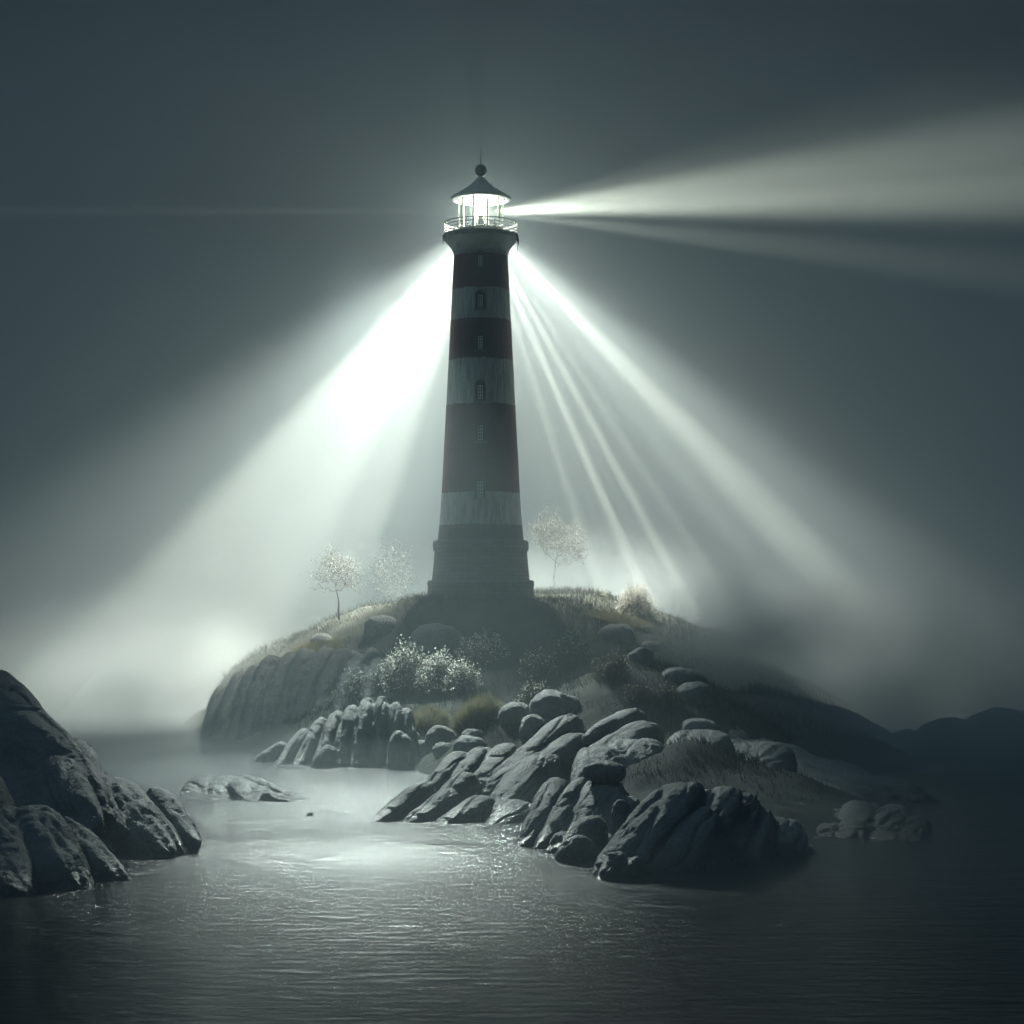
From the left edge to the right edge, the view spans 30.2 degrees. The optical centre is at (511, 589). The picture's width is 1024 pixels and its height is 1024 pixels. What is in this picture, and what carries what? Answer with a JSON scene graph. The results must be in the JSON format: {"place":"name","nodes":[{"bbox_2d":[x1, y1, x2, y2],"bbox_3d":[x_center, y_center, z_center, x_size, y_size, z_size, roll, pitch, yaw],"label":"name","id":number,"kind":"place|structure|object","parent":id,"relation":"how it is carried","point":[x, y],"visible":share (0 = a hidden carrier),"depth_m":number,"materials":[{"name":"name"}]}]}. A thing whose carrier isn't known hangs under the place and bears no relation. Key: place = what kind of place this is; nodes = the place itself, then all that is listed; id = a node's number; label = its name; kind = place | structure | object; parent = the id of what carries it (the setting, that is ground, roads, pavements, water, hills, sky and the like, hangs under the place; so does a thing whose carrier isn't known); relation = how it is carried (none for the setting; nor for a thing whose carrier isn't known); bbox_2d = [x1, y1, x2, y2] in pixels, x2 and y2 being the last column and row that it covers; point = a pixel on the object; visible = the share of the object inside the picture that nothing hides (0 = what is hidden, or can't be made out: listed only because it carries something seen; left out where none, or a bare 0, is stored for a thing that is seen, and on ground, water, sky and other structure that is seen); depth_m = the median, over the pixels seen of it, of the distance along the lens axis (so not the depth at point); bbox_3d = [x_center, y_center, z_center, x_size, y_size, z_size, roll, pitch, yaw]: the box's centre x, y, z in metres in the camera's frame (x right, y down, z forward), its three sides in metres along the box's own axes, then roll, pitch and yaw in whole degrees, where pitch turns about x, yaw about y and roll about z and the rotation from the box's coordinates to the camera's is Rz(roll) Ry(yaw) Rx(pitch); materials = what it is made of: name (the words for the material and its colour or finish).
{"place":"outdoors","nodes":[
{"label":"outdoors","id":0,"kind":"place"},
{"bbox_2d":[0,605,1023,1023],"bbox_3d":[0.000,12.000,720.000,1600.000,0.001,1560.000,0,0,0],"label":"sea","id":1,"kind":"structure","parent":0,"point":[338,907],"depth_m":74.39,"materials":[{"name":"black liquid"}]},
{"bbox_2d":[0,670,201,898],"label":"headland","id":2,"kind":"structure","parent":1,"relation":"in","point":[73,815],"depth_m":86.55,"materials":[{"name":"stone"}]},
{"bbox_2d":[179,775,305,802],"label":"rock islet","id":3,"kind":"object","parent":1,"relation":"in","point":[250,789],"visible":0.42,"depth_m":110.14,"materials":[{"name":"stone"}]},
{"bbox_2d":[275,764,303,768],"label":"sea rock","id":4,"kind":"object","parent":1,"relation":"in","point":[286,766],"visible":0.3,"depth_m":127.55,"materials":[{"name":"stone"}]},
{"bbox_2d":[424,839,448,844],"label":"sea rock","id":5,"kind":"object","parent":1,"relation":"in","point":[435,842],"visible":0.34,"depth_m":89.68,"materials":[{"name":"stone"}]},
{"bbox_2d":[555,835,599,862],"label":"boulder","id":6,"kind":"object","parent":1,"relation":"in","point":[579,849],"visible":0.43,"depth_m":83.85,"materials":[{"name":"stone"}]},
{"bbox_2d":[575,815,608,852],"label":"boulder","id":7,"kind":"object","parent":1,"relation":"in","point":[594,828],"visible":0.52,"depth_m":85.47,"materials":[{"name":"stone"}]},
{"bbox_2d":[879,707,1023,765],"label":"headland","id":8,"kind":"structure","parent":1,"relation":"in","point":[993,736],"depth_m":134.95,"materials":[{"name":"stone"}]},
{"bbox_2d":[0,0,1023,604],"label":"sky","id":9,"kind":"structure","parent":0,"point":[766,271],"materials":[{"name":"grey"}]},
{"bbox_2d":[184,584,928,838],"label":"island ground","id":10,"kind":"structure","parent":0,"point":[871,757],"depth_m":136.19,"materials":[{"name":"green plant"}]},
{"bbox_2d":[199,646,388,743],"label":"rock bluff","id":11,"kind":"structure","parent":10,"relation":"on","point":[272,691],"depth_m":150.61,"materials":[{"name":"stone"}]},
{"bbox_2d":[283,635,349,653],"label":"grass tussock","id":12,"kind":"object","parent":10,"relation":"on","point":[335,644],"depth_m":160.36,"materials":[{"name":"green plant"}]},
{"bbox_2d":[310,633,331,644],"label":"boulder","id":13,"kind":"object","parent":10,"relation":"on","point":[317,636],"visible":0.44,"depth_m":161.31,"materials":[{"name":"stone"}]},
{"bbox_2d":[249,696,418,769],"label":"rock outcrop","id":14,"kind":"object","parent":10,"relation":"on","point":[380,732],"visible":0.56,"depth_m":130.60,"materials":[{"name":"stone"}]},
{"bbox_2d":[301,542,369,619],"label":"tree","id":15,"kind":"object","parent":10,"relation":"on","point":[338,561],"visible":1,"depth_m":167.59,"materials":[{"name":"grey plant"}]},
{"bbox_2d":[329,667,370,700],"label":"blossoming shrub","id":16,"kind":"object","parent":10,"relation":"on","point":[358,685],"visible":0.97,"depth_m":147.42,"materials":[{"name":"white plant"}]},
{"bbox_2d":[365,647,379,660],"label":"boulder","id":17,"kind":"object","parent":10,"relation":"on","point":[372,652],"visible":0.23,"depth_m":155.30,"materials":[{"name":"stone"}]},
{"bbox_2d":[363,662,390,691],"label":"blossoming shrub","id":18,"kind":"object","parent":10,"relation":"on","point":[379,686],"visible":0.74,"depth_m":147.64,"materials":[{"name":"white plant"}]},
{"bbox_2d":[363,615,396,636],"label":"boulder","id":19,"kind":"object","parent":10,"relation":"on","point":[376,626],"visible":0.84,"depth_m":159.60,"materials":[{"name":"stone"}]},
{"bbox_2d":[368,535,422,601],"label":"tree","id":20,"kind":"object","parent":10,"relation":"on","point":[384,571],"visible":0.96,"depth_m":204.95,"materials":[{"name":"grey plant"}]},
{"bbox_2d":[380,642,421,661],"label":"blossoming shrub","id":21,"kind":"object","parent":10,"relation":"on","point":[384,655],"visible":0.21,"depth_m":152.90,"materials":[{"name":"white plant"}]},
{"bbox_2d":[377,634,428,694],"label":"blossoming shrub","id":22,"kind":"object","parent":10,"relation":"on","point":[405,682],"visible":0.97,"depth_m":146.13,"materials":[{"name":"white plant"}]},
{"bbox_2d":[418,740,425,757],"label":"boulder","id":23,"kind":"object","parent":10,"relation":"on","point":[422,749],"visible":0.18,"depth_m":130.40,"materials":[{"name":"stone"}]},
{"bbox_2d":[412,702,452,734],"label":"grass tussock","id":24,"kind":"object","parent":10,"relation":"on","point":[426,719],"depth_m":136.84,"materials":[{"name":"green plant"}]},
{"bbox_2d":[409,646,458,695],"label":"blossoming shrub","id":25,"kind":"object","parent":10,"relation":"on","point":[437,671],"visible":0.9,"depth_m":144.56,"materials":[{"name":"white plant"}]},
{"bbox_2d":[409,623,464,656],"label":"boulder","id":26,"kind":"object","parent":10,"relation":"on","point":[430,637],"visible":0.59,"depth_m":153.91,"materials":[{"name":"stone"}]},
{"bbox_2d":[425,725,456,753],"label":"boulder","id":27,"kind":"object","parent":10,"relation":"on","point":[435,734],"visible":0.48,"depth_m":129.74,"materials":[{"name":"stone"}]},
{"bbox_2d":[432,742,451,758],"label":"boulder","id":28,"kind":"object","parent":10,"relation":"on","point":[439,749],"visible":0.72,"depth_m":126.00,"materials":[{"name":"stone"}]},
{"bbox_2d":[440,657,483,696],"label":"blossoming shrub","id":29,"kind":"object","parent":10,"relation":"on","point":[460,676],"visible":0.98,"depth_m":142.91,"materials":[{"name":"white plant"}]},
{"bbox_2d":[453,735,486,752],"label":"boulder","id":30,"kind":"object","parent":10,"relation":"on","point":[466,743],"visible":0.4,"depth_m":122.75,"materials":[{"name":"stone"}]},
{"bbox_2d":[461,728,483,736],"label":"boulder","id":31,"kind":"object","parent":10,"relation":"on","point":[474,732],"visible":0.43,"depth_m":124.53,"materials":[{"name":"stone"}]},
{"bbox_2d":[447,690,502,736],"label":"grass tussock","id":32,"kind":"object","parent":10,"relation":"on","point":[477,712],"depth_m":126.67,"materials":[{"name":"green plant"}]},
{"bbox_2d":[370,714,585,823],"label":"rock outcrop","id":33,"kind":"object","parent":10,"relation":"on","point":[502,783],"visible":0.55,"depth_m":103.29,"materials":[{"name":"stone"}]},
{"bbox_2d":[427,154,533,598],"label":"lighthouse","id":34,"kind":"object","parent":10,"relation":"on","point":[480,546],"visible":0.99,"depth_m":165.39,"materials":[{"name":"stone"},{"name":"weathered red paint"},{"name":"white paint"}]},
{"bbox_2d":[475,250,484,267],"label":"window","id":35,"kind":"structure","parent":34,"relation":"in","point":[479,257],"depth_m":165.80,"materials":[{"name":"glass"}]},
{"bbox_2d":[474,330,485,351],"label":"window","id":36,"kind":"structure","parent":34,"relation":"in","point":[479,337],"depth_m":165.44,"materials":[{"name":"glass"}]},
{"bbox_2d":[473,379,486,401],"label":"window","id":37,"kind":"structure","parent":34,"relation":"in","point":[480,387],"depth_m":165.20,"materials":[{"name":"glass"}]},
{"bbox_2d":[473,419,486,442],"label":"window","id":38,"kind":"structure","parent":34,"relation":"in","point":[480,428],"depth_m":165.04,"materials":[{"name":"glass"}]},
{"bbox_2d":[471,475,488,499],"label":"window","id":39,"kind":"structure","parent":34,"relation":"in","point":[479,483],"depth_m":164.79,"materials":[{"name":"glass"}]},
{"bbox_2d":[474,289,486,309],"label":"window","id":40,"kind":"structure","parent":34,"relation":"in","point":[481,296],"depth_m":165.64,"materials":[{"name":"glass"}]},
{"bbox_2d":[454,627,509,667],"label":"blossoming shrub","id":41,"kind":"object","parent":10,"relation":"on","point":[490,652],"visible":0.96,"depth_m":148.98,"materials":[{"name":"plant"}]},
{"bbox_2d":[498,702,528,724],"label":"boulder","id":42,"kind":"object","parent":10,"relation":"on","point":[510,712],"visible":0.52,"depth_m":124.49,"materials":[{"name":"stone"}]},
{"bbox_2d":[517,676,548,702],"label":"blossoming shrub","id":43,"kind":"object","parent":10,"relation":"on","point":[530,689],"visible":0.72,"depth_m":131.32,"materials":[{"name":"white plant"}]},
{"bbox_2d":[519,714,550,740],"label":"boulder","id":44,"kind":"object","parent":10,"relation":"on","point":[530,724],"visible":0.51,"depth_m":121.63,"materials":[{"name":"stone"}]},
{"bbox_2d":[517,644,563,682],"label":"blossoming shrub","id":45,"kind":"object","parent":10,"relation":"on","point":[545,668],"visible":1,"depth_m":144.73,"materials":[{"name":"plant"}]},
{"bbox_2d":[529,689,579,718],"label":"boulder","id":46,"kind":"object","parent":10,"relation":"on","point":[547,703],"visible":0.53,"depth_m":123.09,"materials":[{"name":"stone"}]},
{"bbox_2d":[526,501,590,589],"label":"tree","id":47,"kind":"object","parent":10,"relation":"on","point":[543,530],"visible":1,"depth_m":185.67,"materials":[{"name":"grey plant"}]},
{"bbox_2d":[549,624,594,677],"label":"blossoming shrub","id":48,"kind":"object","parent":10,"relation":"on","point":[575,661],"visible":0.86,"depth_m":145.65,"materials":[{"name":"plant"}]},
{"bbox_2d":[517,777,639,852],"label":"rock outcrop","id":49,"kind":"object","parent":10,"relation":"on","point":[560,809],"visible":0.43,"depth_m":90.46,"materials":[{"name":"stone"}]},
{"bbox_2d":[582,760,625,784],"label":"boulder","id":50,"kind":"object","parent":49,"relation":"on","point":[603,772],"visible":1,"depth_m":91.79,"materials":[{"name":"stone"}]},
{"bbox_2d":[586,642,635,681],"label":"blossoming shrub","id":51,"kind":"object","parent":10,"relation":"on","point":[608,669],"visible":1,"depth_m":126.39,"materials":[{"name":"plant"}]},
{"bbox_2d":[597,624,633,641],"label":"boulder","id":52,"kind":"object","parent":10,"relation":"on","point":[622,632],"visible":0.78,"depth_m":155.02,"materials":[{"name":"stone"}]},
{"bbox_2d":[584,609,654,629],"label":"grass tussock","id":53,"kind":"object","parent":10,"relation":"on","point":[637,623],"depth_m":159.71,"materials":[{"name":"plant"}]},
{"bbox_2d":[611,799,631,834],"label":"boulder","id":54,"kind":"object","parent":10,"relation":"on","point":[621,811],"visible":0.56,"depth_m":85.55,"materials":[{"name":"stone"}]},
{"bbox_2d":[614,576,662,621],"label":"round bush","id":55,"kind":"object","parent":10,"relation":"on","point":[635,604],"visible":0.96,"depth_m":164.48,"materials":[{"name":"beige plant"}]},
{"bbox_2d":[620,671,657,706],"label":"blossoming shrub","id":56,"kind":"object","parent":10,"relation":"on","point":[638,691],"visible":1,"depth_m":123.00,"materials":[{"name":"plant"}]},
{"bbox_2d":[627,647,652,665],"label":"boulder","id":57,"kind":"object","parent":10,"relation":"on","point":[645,655],"visible":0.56,"depth_m":132.17,"materials":[{"name":"stone"}]},
{"bbox_2d":[642,641,660,651],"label":"boulder","id":58,"kind":"object","parent":10,"relation":"on","point":[655,646],"visible":0.69,"depth_m":154.38,"materials":[{"name":"stone"}]},
{"bbox_2d":[649,677,687,708],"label":"blossoming shrub","id":59,"kind":"object","parent":10,"relation":"on","point":[668,697],"visible":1,"depth_m":122.49,"materials":[{"name":"plant"}]},
{"bbox_2d":[570,708,797,782],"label":"rock outcrop","id":60,"kind":"object","parent":10,"relation":"on","point":[626,737],"visible":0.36,"depth_m":108.29,"materials":[{"name":"stone"}]},
{"bbox_2d":[662,667,706,683],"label":"boulder","id":61,"kind":"object","parent":10,"relation":"on","point":[683,675],"visible":0.54,"depth_m":126.01,"materials":[{"name":"stone"}]},
{"bbox_2d":[676,681,712,705],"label":"boulder","id":62,"kind":"object","parent":10,"relation":"on","point":[700,691],"visible":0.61,"depth_m":123.64,"materials":[{"name":"stone"}]},
{"bbox_2d":[682,718,720,730],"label":"boulder","id":63,"kind":"object","parent":10,"relation":"on","point":[696,723],"visible":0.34,"depth_m":119.05,"materials":[{"name":"stone"}]},
{"bbox_2d":[591,781,816,881],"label":"rock outcrop","id":64,"kind":"object","parent":10,"relation":"on","point":[678,830],"visible":0.52,"depth_m":81.94,"materials":[{"name":"stone"}]},
{"bbox_2d":[727,726,939,803],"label":"rock outcrop","id":65,"kind":"object","parent":10,"relation":"on","point":[859,783],"visible":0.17,"depth_m":111.41,"materials":[{"name":"stone"}]},
{"bbox_2d":[800,800,931,840],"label":"rock outcrop","id":66,"kind":"object","parent":10,"relation":"on","point":[858,819],"visible":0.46,"depth_m":94.59,"materials":[{"name":"stone"}]}
]}

